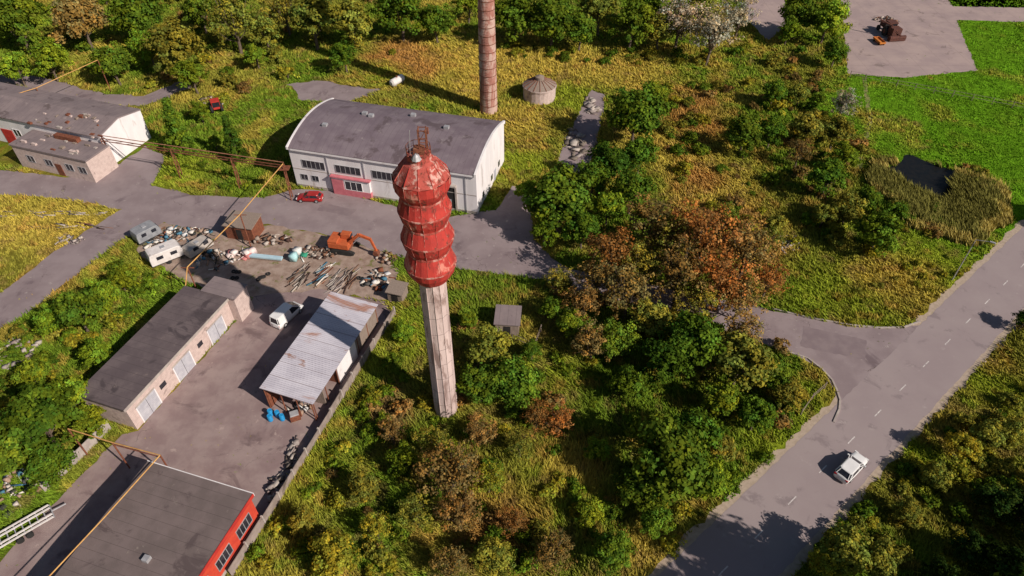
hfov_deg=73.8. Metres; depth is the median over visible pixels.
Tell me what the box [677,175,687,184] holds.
shrub
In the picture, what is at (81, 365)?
shrub
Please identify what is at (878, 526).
shrub
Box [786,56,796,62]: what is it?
shrub
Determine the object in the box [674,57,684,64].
shrub
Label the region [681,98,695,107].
shrub
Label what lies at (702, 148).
shrub
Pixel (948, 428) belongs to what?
shrub
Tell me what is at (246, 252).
bulk bags
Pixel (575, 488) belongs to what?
shrub
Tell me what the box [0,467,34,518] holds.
scrap pile
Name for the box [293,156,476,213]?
windows and doors
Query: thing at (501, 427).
shrub
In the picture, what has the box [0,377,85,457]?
deciduous tree
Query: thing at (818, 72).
shrub
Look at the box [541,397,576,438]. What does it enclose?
autumn tree
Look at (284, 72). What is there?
shrub
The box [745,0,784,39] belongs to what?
concrete pavement
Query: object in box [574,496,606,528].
deciduous tree
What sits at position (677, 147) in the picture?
shrub
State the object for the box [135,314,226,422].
doors
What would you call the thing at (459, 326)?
shrub
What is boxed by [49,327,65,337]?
shrub
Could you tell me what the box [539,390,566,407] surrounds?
shrub
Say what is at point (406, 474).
shrub
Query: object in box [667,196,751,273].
autumn tree
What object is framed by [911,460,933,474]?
shrub
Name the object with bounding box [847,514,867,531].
shrub
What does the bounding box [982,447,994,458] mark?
shrub
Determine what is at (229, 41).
shrub
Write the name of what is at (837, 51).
deciduous tree
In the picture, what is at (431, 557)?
shrub
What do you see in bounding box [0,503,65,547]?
car transport trailer
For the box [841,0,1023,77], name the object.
concrete pavement
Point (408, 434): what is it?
shrub
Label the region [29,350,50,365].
shrub
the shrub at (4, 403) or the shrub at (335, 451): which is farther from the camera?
the shrub at (4, 403)
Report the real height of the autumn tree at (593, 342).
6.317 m
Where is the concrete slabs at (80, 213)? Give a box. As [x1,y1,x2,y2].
[0,210,107,217]
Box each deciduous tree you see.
[0,0,46,53]
[0,49,38,85]
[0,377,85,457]
[0,422,48,475]
[8,357,51,392]
[18,437,78,495]
[25,36,74,81]
[30,302,63,336]
[48,0,112,49]
[50,288,105,331]
[51,375,96,428]
[70,403,107,438]
[75,336,114,367]
[85,277,122,313]
[88,40,135,85]
[105,263,140,292]
[107,0,170,32]
[128,28,156,66]
[139,16,206,78]
[168,59,211,93]
[177,0,223,33]
[189,100,209,122]
[206,135,221,149]
[242,43,269,68]
[243,13,283,49]
[286,0,341,50]
[286,504,315,535]
[306,526,364,575]
[327,40,356,72]
[329,0,372,44]
[347,466,381,503]
[368,0,423,41]
[383,439,418,477]
[392,319,415,342]
[418,3,456,42]
[448,0,477,22]
[455,361,502,405]
[459,311,477,327]
[464,321,515,368]
[469,536,516,575]
[487,352,540,407]
[495,0,533,41]
[513,179,536,201]
[520,337,542,363]
[522,160,594,233]
[526,0,576,46]
[529,212,559,246]
[537,296,565,319]
[555,307,586,337]
[560,207,608,248]
[565,10,597,50]
[572,159,611,198]
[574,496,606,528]
[577,0,619,35]
[583,435,612,460]
[585,141,639,183]
[591,190,625,225]
[591,526,637,575]
[595,317,641,358]
[604,81,670,141]
[604,364,651,405]
[608,165,658,214]
[610,463,669,511]
[611,0,656,47]
[623,135,659,173]
[624,409,724,505]
[627,0,671,12]
[627,295,671,337]
[637,330,696,384]
[639,504,676,539]
[641,9,680,50]
[642,80,669,105]
[653,309,730,368]
[671,407,725,464]
[682,0,720,34]
[698,456,733,501]
[700,380,743,416]
[704,432,737,461]
[707,329,779,391]
[725,112,764,152]
[736,393,778,434]
[759,114,788,148]
[762,78,788,105]
[765,357,791,392]
[774,376,811,411]
[778,0,824,38]
[778,18,803,44]
[787,80,812,104]
[788,108,830,144]
[804,157,852,199]
[808,203,838,227]
[808,546,850,575]
[810,0,852,42]
[818,112,857,148]
[818,521,873,575]
[821,36,850,65]
[827,140,864,166]
[829,190,869,222]
[852,208,905,257]
[856,184,883,213]
[863,537,903,575]
[880,200,910,224]
[890,493,924,528]
[920,460,955,491]
[920,554,961,575]
[942,430,983,463]
[948,528,987,575]
[968,418,1011,451]
[969,481,1019,526]
[976,540,1023,575]
[992,485,1023,540]
[993,567,1023,575]
[1000,417,1023,445]
[1010,309,1023,329]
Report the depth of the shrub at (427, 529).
70.75 m
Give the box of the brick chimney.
[477,0,497,114]
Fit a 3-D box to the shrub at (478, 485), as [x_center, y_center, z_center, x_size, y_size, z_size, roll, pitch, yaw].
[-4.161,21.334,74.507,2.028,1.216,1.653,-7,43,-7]
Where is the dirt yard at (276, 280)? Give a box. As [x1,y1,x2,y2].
[137,223,398,301]
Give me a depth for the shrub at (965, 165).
120.35 m
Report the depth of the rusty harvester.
160.37 m
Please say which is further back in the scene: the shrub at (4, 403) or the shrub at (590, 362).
the shrub at (590, 362)
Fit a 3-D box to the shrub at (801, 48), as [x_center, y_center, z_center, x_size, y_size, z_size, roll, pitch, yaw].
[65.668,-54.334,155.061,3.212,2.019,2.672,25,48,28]
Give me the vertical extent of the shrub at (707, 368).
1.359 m
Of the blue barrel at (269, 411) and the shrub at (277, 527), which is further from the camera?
the blue barrel at (269, 411)
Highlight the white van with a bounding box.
[269,301,303,329]
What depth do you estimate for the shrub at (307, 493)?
73.53 m
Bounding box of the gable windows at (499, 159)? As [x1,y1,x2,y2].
[482,159,499,196]
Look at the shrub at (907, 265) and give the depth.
100.64 m
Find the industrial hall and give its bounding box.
[285,98,504,213]
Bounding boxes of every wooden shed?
[221,210,263,240]
[385,279,408,302]
[494,304,521,335]
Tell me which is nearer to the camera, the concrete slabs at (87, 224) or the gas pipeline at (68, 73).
the concrete slabs at (87, 224)
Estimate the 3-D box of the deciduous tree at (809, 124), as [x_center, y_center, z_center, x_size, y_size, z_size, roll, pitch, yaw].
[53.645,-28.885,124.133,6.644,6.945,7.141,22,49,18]
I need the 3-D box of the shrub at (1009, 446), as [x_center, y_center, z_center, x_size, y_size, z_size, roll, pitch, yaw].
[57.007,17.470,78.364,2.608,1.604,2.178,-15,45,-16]
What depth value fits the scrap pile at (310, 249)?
103.62 m
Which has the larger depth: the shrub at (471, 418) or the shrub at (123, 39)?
the shrub at (123, 39)
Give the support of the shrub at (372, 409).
on the ground at (8, 156)
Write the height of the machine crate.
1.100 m
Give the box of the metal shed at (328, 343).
[259,292,378,420]
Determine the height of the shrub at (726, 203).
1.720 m
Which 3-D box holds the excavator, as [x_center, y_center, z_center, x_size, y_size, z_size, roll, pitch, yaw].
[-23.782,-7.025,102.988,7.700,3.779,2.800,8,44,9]
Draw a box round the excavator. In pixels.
[327,230,379,255]
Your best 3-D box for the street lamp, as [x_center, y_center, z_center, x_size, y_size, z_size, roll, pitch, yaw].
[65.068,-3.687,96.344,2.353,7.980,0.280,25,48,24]
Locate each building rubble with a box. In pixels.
[0,338,42,368]
[55,233,85,246]
[140,225,185,249]
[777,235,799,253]
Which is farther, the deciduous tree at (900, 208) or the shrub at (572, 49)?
the shrub at (572, 49)
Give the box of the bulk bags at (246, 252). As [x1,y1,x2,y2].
[225,246,256,260]
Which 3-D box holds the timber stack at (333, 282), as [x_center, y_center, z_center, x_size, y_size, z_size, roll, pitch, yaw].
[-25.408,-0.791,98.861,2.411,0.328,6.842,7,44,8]
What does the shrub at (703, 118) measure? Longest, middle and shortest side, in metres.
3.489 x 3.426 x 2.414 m
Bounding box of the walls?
[203,501,258,575]
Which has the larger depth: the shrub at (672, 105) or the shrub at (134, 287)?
the shrub at (672, 105)
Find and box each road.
[0,146,918,400]
[658,226,1023,575]
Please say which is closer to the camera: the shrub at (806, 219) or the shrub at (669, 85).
the shrub at (806, 219)
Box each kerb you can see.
[773,308,920,328]
[790,351,840,422]
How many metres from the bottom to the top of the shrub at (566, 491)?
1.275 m
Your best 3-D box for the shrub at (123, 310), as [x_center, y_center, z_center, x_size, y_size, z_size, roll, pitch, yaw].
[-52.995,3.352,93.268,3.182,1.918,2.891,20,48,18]
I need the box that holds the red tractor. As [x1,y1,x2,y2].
[209,97,223,112]
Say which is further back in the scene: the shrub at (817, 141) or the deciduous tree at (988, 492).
the shrub at (817, 141)
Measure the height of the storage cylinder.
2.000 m
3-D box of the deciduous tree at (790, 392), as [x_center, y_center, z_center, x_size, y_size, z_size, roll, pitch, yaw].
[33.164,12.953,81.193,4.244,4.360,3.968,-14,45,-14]
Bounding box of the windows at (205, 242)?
[186,235,211,250]
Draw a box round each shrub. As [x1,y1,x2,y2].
[0,31,16,43]
[0,372,16,389]
[0,374,15,391]
[0,395,19,410]
[2,343,23,357]
[5,387,24,399]
[6,324,25,338]
[8,322,27,338]
[17,332,33,344]
[28,0,44,9]
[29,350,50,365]
[33,334,42,339]
[39,3,55,14]
[41,372,58,386]
[46,352,60,363]
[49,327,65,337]
[52,326,77,344]
[57,70,64,75]
[62,333,86,348]
[68,337,82,348]
[73,39,91,53]
[77,363,93,371]
[82,62,93,68]
[82,331,92,339]
[89,331,98,340]
[94,304,118,323]
[98,0,112,4]
[103,312,129,330]
[105,259,125,271]
[111,306,134,319]
[121,35,132,44]
[123,312,139,323]
[124,38,135,50]
[127,264,141,274]
[127,281,145,295]
[133,287,147,295]
[136,275,145,282]
[141,79,156,90]
[141,276,157,294]
[160,70,175,82]
[176,11,183,18]
[190,27,203,35]
[197,54,214,65]
[201,47,210,53]
[202,33,215,42]
[213,37,221,42]
[215,91,230,102]
[216,71,239,87]
[218,182,228,188]
[219,66,234,75]
[221,168,228,175]
[225,36,235,45]
[227,184,235,190]
[229,167,235,175]
[233,42,244,51]
[236,80,252,93]
[241,181,250,189]
[245,542,265,562]
[256,554,274,570]
[263,10,280,22]
[265,45,281,54]
[265,514,284,537]
[268,49,283,62]
[269,34,283,43]
[274,66,299,78]
[280,516,291,531]
[281,26,291,32]
[290,535,315,559]
[300,488,310,500]
[304,31,323,40]
[306,481,321,492]
[309,564,327,575]
[317,468,326,476]
[323,453,333,463]
[324,467,338,482]
[324,488,349,512]
[326,443,343,456]
[327,458,341,469]
[331,438,351,452]
[336,459,350,473]
[353,40,364,50]
[353,410,370,425]
[354,454,364,463]
[356,397,365,407]
[359,396,382,414]
[359,422,378,439]
[361,538,377,555]
[361,562,375,575]
[362,386,383,405]
[362,505,372,515]
[364,399,381,411]
[364,435,375,444]
[364,541,392,565]
[365,420,381,437]
[368,427,387,442]
[370,540,389,559]
[374,410,392,425]
[378,356,390,369]
[378,503,400,518]
[379,384,396,397]
[379,556,398,573]
[388,48,395,55]
[388,362,401,374]
[389,398,413,419]
[390,383,400,394]
[390,526,411,544]
[391,355,404,364]
[396,461,417,478]
[397,425,413,440]
[398,373,410,381]
[399,346,410,354]
[406,333,419,342]
[410,448,425,466]
[416,394,433,412]
[422,495,444,513]
[423,488,441,497]
[423,524,431,533]
[426,556,441,570]
[429,416,444,426]
[443,436,458,449]
[452,537,461,549]
[454,357,471,368]
[456,322,466,329]
[456,392,466,405]
[460,421,484,444]
[465,478,481,490]
[466,535,476,548]
[468,415,480,421]
[470,499,487,519]
[472,362,483,369]
[472,534,491,552]
[480,455,503,472]
[485,523,503,542]
[490,475,502,492]
[495,396,503,402]
[497,423,512,435]
[498,569,508,575]
[499,534,505,541]
[503,42,509,48]
[503,524,520,539]
[504,402,526,418]
[508,544,520,562]
[509,39,521,49]
[510,47,524,57]
[510,548,538,574]
[514,524,534,546]
[516,413,534,431]
[519,429,536,438]
[521,44,532,51]
[528,517,549,541]
[528,530,554,553]
[530,368,546,386]
[531,481,558,498]
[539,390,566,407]
[544,444,562,458]
[547,45,558,52]
[549,285,564,296]
[549,350,565,366]
[550,416,568,433]
[550,469,565,487]
[559,54,568,61]
[559,362,580,378]
[560,51,571,59]
[560,281,575,297]
[563,485,578,500]
[565,475,579,489]
[567,45,577,52]
[567,484,589,501]
[568,502,582,522]
[584,357,598,367]
[584,525,599,542]
[587,398,597,408]
[594,294,605,310]
[598,501,626,527]
[599,57,606,64]
[599,370,612,379]
[601,291,620,308]
[604,56,611,63]
[604,178,614,189]
[605,48,617,56]
[606,359,615,366]
[606,520,618,532]
[608,396,615,404]
[608,562,621,573]
[614,308,628,317]
[626,55,633,61]
[627,46,637,51]
[628,320,647,337]
[632,53,640,58]
[634,60,642,64]
[637,335,648,345]
[642,48,652,56]
[646,54,657,60]
[648,333,667,343]
[649,48,657,55]
[649,382,664,395]
[658,82,674,94]
[659,120,676,132]
[660,533,687,559]
[663,126,678,136]
[664,100,678,109]
[667,133,674,138]
[667,305,682,320]
[669,94,683,102]
[670,46,684,57]
[670,142,686,156]
[672,159,693,176]
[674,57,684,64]
[674,501,693,520]
[675,118,688,127]
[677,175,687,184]
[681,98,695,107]
[681,130,698,145]
[682,110,698,119]
[684,95,694,102]
[687,81,695,87]
[689,118,698,127]
[690,142,710,155]
[690,369,700,381]
[692,56,703,64]
[694,310,714,323]
[696,112,711,125]
[697,53,710,64]
[699,83,710,90]
[700,89,717,96]
[702,47,712,52]
[702,360,715,372]
[705,199,717,210]
[709,321,726,335]
[713,80,723,88]
[715,163,730,173]
[717,201,734,208]
[720,424,732,435]
[721,116,734,127]
[722,84,735,93]
[723,206,740,220]
[724,480,740,498]
[725,193,745,205]
[726,411,741,421]
[727,45,743,55]
[727,470,741,483]
[729,201,742,210]
[738,150,747,158]
[739,213,754,219]
[739,459,747,468]
[741,46,748,54]
[742,42,752,49]
[742,217,759,231]
[743,77,753,86]
[748,100,759,109]
[749,114,760,121]
[756,206,767,214]
[756,450,775,465]
[760,171,783,186]
[764,59,778,67]
[765,52,785,65]
[766,214,788,228]
[767,99,786,115]
[770,225,782,235]
[773,337,791,355]
[773,408,792,429]
[775,402,794,419]
[777,171,786,179]
[780,98,791,106]
[780,138,792,146]
[781,66,793,75]
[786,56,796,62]
[786,236,802,244]
[787,65,796,72]
[787,133,797,139]
[790,71,801,80]
[791,164,809,179]
[793,45,807,52]
[797,101,808,109]
[800,210,820,226]
[804,136,819,148]
[805,184,813,192]
[806,82,820,91]
[806,100,818,109]
[807,550,820,568]
[810,75,821,83]
[813,69,822,76]
[813,80,826,94]
[815,91,826,101]
[815,136,825,142]
[815,187,831,200]
[816,149,829,158]
[818,109,829,116]
[819,528,832,543]
[823,219,844,226]
[823,232,843,245]
[827,220,845,237]
[834,516,865,544]
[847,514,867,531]
[848,138,869,147]
[850,499,878,521]
[853,143,870,153]
[862,516,877,530]
[863,232,888,251]
[865,245,880,258]
[867,516,878,523]
[869,282,878,287]
[869,530,895,546]
[873,519,882,529]
[877,281,884,287]
[886,513,903,528]
[888,196,899,203]
[893,542,912,563]
[895,481,912,496]
[896,460,914,476]
[898,475,911,487]
[898,516,926,529]
[900,224,911,232]
[902,262,912,270]
[904,451,924,470]
[908,214,915,220]
[908,473,918,482]
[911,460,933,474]
[912,258,922,267]
[914,279,920,287]
[914,468,927,488]
[919,272,928,279]
[919,490,942,508]
[923,222,938,230]
[923,229,932,237]
[927,262,935,267]
[928,229,942,238]
[931,551,957,567]
[937,484,954,491]
[939,271,947,277]
[941,490,958,500]
[943,425,957,434]
[945,221,956,228]
[945,520,964,533]
[949,501,973,525]
[951,461,975,485]
[952,530,967,543]
[953,411,975,428]
[961,163,969,168]
[965,457,971,464]
[966,523,984,536]
[969,164,981,170]
[969,476,998,498]
[969,525,987,538]
[970,452,988,470]
[978,453,992,464]
[979,168,990,175]
[979,462,994,476]
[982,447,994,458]
[985,411,1007,425]
[990,453,1010,472]
[990,457,1015,478]
[990,479,1008,491]
[991,409,1007,419]
[991,475,1007,484]
[996,392,1023,414]
[1000,436,1019,449]
[1000,475,1022,492]
[1004,457,1016,474]
[1014,475,1023,487]
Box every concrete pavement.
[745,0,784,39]
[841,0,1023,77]
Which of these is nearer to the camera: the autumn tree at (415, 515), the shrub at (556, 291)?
the autumn tree at (415, 515)
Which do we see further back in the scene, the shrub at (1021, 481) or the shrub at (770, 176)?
the shrub at (770, 176)
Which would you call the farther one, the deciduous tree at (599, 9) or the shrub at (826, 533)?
the deciduous tree at (599, 9)
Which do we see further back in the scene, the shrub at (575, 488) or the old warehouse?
the old warehouse
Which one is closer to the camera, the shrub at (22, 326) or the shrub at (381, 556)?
the shrub at (381, 556)
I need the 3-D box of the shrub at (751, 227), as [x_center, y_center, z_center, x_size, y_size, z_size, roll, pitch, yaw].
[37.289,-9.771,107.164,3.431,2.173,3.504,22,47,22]
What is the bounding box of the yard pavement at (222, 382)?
[0,289,389,575]
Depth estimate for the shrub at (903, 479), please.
74.68 m
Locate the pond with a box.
[888,154,955,197]
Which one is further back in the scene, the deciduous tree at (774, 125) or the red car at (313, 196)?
the deciduous tree at (774, 125)
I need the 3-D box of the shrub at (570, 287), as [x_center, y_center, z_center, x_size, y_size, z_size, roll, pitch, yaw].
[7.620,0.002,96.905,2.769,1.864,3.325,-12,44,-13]
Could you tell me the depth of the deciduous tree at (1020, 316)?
90.85 m
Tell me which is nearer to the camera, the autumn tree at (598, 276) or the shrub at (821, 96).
the autumn tree at (598, 276)
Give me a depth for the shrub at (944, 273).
99.64 m
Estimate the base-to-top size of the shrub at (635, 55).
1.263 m
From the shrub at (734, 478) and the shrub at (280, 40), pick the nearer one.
the shrub at (734, 478)
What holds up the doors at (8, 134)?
in the old warehouse
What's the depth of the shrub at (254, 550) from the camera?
68.50 m
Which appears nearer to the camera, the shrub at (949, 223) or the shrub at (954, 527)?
the shrub at (954, 527)
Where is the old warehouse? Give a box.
[0,82,150,182]
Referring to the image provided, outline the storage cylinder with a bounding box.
[389,74,404,86]
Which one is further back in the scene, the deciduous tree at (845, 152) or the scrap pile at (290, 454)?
the deciduous tree at (845, 152)
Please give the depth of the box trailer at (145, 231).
104.92 m
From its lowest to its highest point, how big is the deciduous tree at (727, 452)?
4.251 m
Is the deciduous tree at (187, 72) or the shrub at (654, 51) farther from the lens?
the shrub at (654, 51)
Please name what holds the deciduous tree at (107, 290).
on the ground at (8, 156)
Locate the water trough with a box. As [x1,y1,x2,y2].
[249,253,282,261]
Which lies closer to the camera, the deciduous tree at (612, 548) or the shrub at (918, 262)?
the deciduous tree at (612, 548)
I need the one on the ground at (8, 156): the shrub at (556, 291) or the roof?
the shrub at (556, 291)
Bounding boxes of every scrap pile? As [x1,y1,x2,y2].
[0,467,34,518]
[26,480,42,493]
[160,226,214,242]
[194,248,235,271]
[198,96,223,104]
[242,232,293,245]
[265,468,285,502]
[281,435,298,469]
[286,401,311,415]
[299,245,336,259]
[360,267,394,290]
[374,250,396,264]
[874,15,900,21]
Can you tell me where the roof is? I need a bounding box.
[55,460,254,575]
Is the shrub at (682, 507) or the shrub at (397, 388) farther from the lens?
the shrub at (397, 388)
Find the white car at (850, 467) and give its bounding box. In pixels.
[833,450,868,483]
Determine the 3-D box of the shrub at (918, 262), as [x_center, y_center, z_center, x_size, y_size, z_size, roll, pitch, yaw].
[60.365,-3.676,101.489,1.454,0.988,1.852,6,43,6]
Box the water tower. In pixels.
[391,126,457,417]
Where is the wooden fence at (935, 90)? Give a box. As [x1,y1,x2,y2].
[849,71,1022,107]
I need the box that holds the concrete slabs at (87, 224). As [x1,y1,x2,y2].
[30,221,110,229]
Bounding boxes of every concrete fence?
[40,423,110,490]
[228,306,395,575]
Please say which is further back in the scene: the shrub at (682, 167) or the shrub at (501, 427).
the shrub at (682, 167)
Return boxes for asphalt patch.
[317,204,356,215]
[800,326,866,359]
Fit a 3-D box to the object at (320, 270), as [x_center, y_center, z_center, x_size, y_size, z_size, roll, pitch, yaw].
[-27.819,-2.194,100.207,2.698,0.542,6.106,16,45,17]
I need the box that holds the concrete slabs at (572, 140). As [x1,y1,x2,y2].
[562,127,587,160]
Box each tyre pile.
[230,269,241,279]
[256,272,270,280]
[356,275,371,286]
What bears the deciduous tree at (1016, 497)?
on the ground at (8, 156)
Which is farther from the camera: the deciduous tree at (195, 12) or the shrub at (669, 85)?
the deciduous tree at (195, 12)
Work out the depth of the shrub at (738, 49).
153.70 m
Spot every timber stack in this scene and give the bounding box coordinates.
[284,262,310,292]
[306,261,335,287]
[324,267,348,298]
[339,264,359,292]
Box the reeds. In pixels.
[865,153,1014,247]
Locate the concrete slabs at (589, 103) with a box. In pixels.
[583,96,601,114]
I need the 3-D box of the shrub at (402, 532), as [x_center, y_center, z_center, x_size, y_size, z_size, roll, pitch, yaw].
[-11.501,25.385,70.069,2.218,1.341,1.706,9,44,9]
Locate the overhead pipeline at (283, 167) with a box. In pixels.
[100,135,292,288]
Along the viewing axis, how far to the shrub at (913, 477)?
74.90 m
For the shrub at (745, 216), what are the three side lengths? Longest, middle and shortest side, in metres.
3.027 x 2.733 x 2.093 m
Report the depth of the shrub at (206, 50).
154.79 m
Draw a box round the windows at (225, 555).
[207,512,259,575]
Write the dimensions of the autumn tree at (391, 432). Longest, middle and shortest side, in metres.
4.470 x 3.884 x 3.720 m
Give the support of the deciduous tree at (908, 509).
on the ground at (8, 156)
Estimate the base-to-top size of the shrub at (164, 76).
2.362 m
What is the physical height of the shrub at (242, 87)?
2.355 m
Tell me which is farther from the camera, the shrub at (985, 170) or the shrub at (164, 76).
the shrub at (164, 76)
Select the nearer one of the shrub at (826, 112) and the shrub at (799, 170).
the shrub at (799, 170)
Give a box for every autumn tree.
[199,0,265,53]
[257,0,294,35]
[358,510,395,547]
[377,412,406,448]
[391,488,440,533]
[409,423,453,462]
[413,438,483,507]
[428,544,470,575]
[430,482,492,542]
[463,412,497,452]
[470,459,507,498]
[493,505,529,537]
[500,422,534,463]
[519,394,548,433]
[526,525,577,575]
[541,263,576,292]
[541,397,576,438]
[561,278,601,322]
[569,319,609,361]
[571,253,616,298]
[583,224,639,277]
[602,259,660,319]
[619,238,661,290]
[623,191,696,255]
[641,210,703,263]
[650,234,712,305]
[655,0,708,47]
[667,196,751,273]
[672,273,722,318]
[690,250,760,312]
[709,202,739,241]
[718,276,770,321]
[719,211,781,276]
[719,310,768,344]
[721,0,761,36]
[748,221,787,256]
[751,257,793,297]
[786,137,817,166]
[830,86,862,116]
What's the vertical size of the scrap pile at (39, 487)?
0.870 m
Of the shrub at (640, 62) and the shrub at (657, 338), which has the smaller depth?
the shrub at (657, 338)
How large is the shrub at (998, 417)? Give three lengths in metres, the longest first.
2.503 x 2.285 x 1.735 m
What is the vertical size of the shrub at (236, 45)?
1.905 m
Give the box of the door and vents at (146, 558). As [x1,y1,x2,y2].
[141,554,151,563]
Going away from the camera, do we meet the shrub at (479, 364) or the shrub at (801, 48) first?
the shrub at (479, 364)
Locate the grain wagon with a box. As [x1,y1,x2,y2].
[873,36,885,44]
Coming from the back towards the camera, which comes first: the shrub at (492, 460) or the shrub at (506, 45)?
the shrub at (506, 45)
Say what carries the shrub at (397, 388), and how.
on the ground at (8, 156)
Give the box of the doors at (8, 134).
[0,128,80,142]
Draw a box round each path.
[0,74,191,105]
[287,80,383,100]
[558,90,604,174]
[856,76,872,171]
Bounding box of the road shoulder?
[648,220,1023,575]
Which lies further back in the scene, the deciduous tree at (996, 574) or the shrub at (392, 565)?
the shrub at (392, 565)
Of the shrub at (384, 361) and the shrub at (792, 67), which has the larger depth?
the shrub at (792, 67)
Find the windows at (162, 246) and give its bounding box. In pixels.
[156,245,180,260]
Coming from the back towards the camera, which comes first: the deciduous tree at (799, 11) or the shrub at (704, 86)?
the deciduous tree at (799, 11)
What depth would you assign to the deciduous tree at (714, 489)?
71.17 m
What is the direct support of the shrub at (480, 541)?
on the ground at (8, 156)
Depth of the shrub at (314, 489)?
74.06 m
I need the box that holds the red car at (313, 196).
[296,191,323,202]
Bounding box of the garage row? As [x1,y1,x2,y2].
[81,276,253,429]
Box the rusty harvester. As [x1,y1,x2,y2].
[876,18,906,41]
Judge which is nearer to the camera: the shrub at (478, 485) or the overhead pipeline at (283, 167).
the shrub at (478, 485)
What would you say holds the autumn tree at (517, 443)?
on the ground at (8, 156)
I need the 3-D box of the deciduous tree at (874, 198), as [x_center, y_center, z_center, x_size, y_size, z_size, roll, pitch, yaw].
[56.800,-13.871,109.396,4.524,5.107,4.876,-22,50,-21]
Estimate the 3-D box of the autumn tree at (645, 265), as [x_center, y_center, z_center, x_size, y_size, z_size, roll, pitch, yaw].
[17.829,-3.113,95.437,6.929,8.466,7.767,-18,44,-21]
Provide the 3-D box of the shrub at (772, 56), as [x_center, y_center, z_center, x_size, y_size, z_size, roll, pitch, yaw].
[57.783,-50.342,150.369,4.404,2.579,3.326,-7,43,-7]
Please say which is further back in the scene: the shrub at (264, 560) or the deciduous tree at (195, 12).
the deciduous tree at (195, 12)
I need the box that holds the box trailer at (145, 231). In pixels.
[130,220,165,243]
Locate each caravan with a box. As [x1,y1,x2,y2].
[145,239,183,267]
[182,235,216,258]
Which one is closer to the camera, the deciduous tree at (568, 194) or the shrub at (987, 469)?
the shrub at (987, 469)
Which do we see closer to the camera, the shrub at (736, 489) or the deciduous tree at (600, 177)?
the shrub at (736, 489)
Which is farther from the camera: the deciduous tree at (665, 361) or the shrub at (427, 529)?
the deciduous tree at (665, 361)
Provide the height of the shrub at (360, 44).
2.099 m
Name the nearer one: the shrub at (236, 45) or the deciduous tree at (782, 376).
the deciduous tree at (782, 376)
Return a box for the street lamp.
[951,240,995,279]
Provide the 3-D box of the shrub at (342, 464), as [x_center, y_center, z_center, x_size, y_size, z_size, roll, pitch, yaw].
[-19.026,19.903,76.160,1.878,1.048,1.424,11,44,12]
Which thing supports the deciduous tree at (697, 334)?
on the ground at (8, 156)
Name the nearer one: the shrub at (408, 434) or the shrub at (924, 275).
the shrub at (408, 434)
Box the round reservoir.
[523,74,556,104]
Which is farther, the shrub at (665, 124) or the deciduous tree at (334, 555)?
the shrub at (665, 124)
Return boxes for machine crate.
[289,409,300,422]
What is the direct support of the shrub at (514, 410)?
on the ground at (8, 156)
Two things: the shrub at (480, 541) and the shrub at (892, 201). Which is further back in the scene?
the shrub at (892, 201)
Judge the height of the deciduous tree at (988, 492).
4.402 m
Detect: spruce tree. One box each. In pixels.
[160,96,198,157]
[221,114,249,163]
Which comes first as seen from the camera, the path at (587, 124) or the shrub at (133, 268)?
the shrub at (133, 268)
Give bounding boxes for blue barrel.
[267,408,273,415]
[267,414,272,421]
[274,410,279,417]
[279,413,284,420]
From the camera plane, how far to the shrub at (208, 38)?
158.70 m
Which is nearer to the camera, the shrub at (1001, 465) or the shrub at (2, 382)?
the shrub at (1001, 465)
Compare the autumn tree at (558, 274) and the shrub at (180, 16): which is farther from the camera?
the shrub at (180, 16)
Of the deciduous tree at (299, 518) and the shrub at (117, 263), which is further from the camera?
the shrub at (117, 263)
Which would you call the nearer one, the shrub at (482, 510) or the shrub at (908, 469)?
the shrub at (482, 510)
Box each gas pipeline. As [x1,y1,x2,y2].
[20,60,110,92]
[49,428,167,575]
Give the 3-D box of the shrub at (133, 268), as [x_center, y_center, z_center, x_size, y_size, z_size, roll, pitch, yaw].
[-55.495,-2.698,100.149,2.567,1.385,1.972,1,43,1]
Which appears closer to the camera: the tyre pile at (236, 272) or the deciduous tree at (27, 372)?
the deciduous tree at (27, 372)
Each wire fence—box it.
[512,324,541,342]
[800,382,827,414]
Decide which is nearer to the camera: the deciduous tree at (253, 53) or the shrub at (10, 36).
the deciduous tree at (253, 53)
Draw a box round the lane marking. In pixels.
[718,264,1023,575]
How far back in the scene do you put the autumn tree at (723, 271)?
89.24 m
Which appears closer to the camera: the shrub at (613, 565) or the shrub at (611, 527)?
the shrub at (613, 565)
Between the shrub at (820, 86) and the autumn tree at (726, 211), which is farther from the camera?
the shrub at (820, 86)
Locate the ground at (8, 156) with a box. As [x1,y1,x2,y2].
[0,0,1023,575]
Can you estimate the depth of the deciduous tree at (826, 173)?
109.93 m
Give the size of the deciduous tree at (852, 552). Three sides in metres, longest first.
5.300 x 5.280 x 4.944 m
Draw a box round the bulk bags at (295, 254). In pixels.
[288,246,307,262]
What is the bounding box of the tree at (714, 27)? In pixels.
[683,0,744,65]
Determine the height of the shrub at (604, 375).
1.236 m
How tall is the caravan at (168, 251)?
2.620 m
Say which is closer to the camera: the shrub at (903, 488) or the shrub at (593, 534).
the shrub at (593, 534)

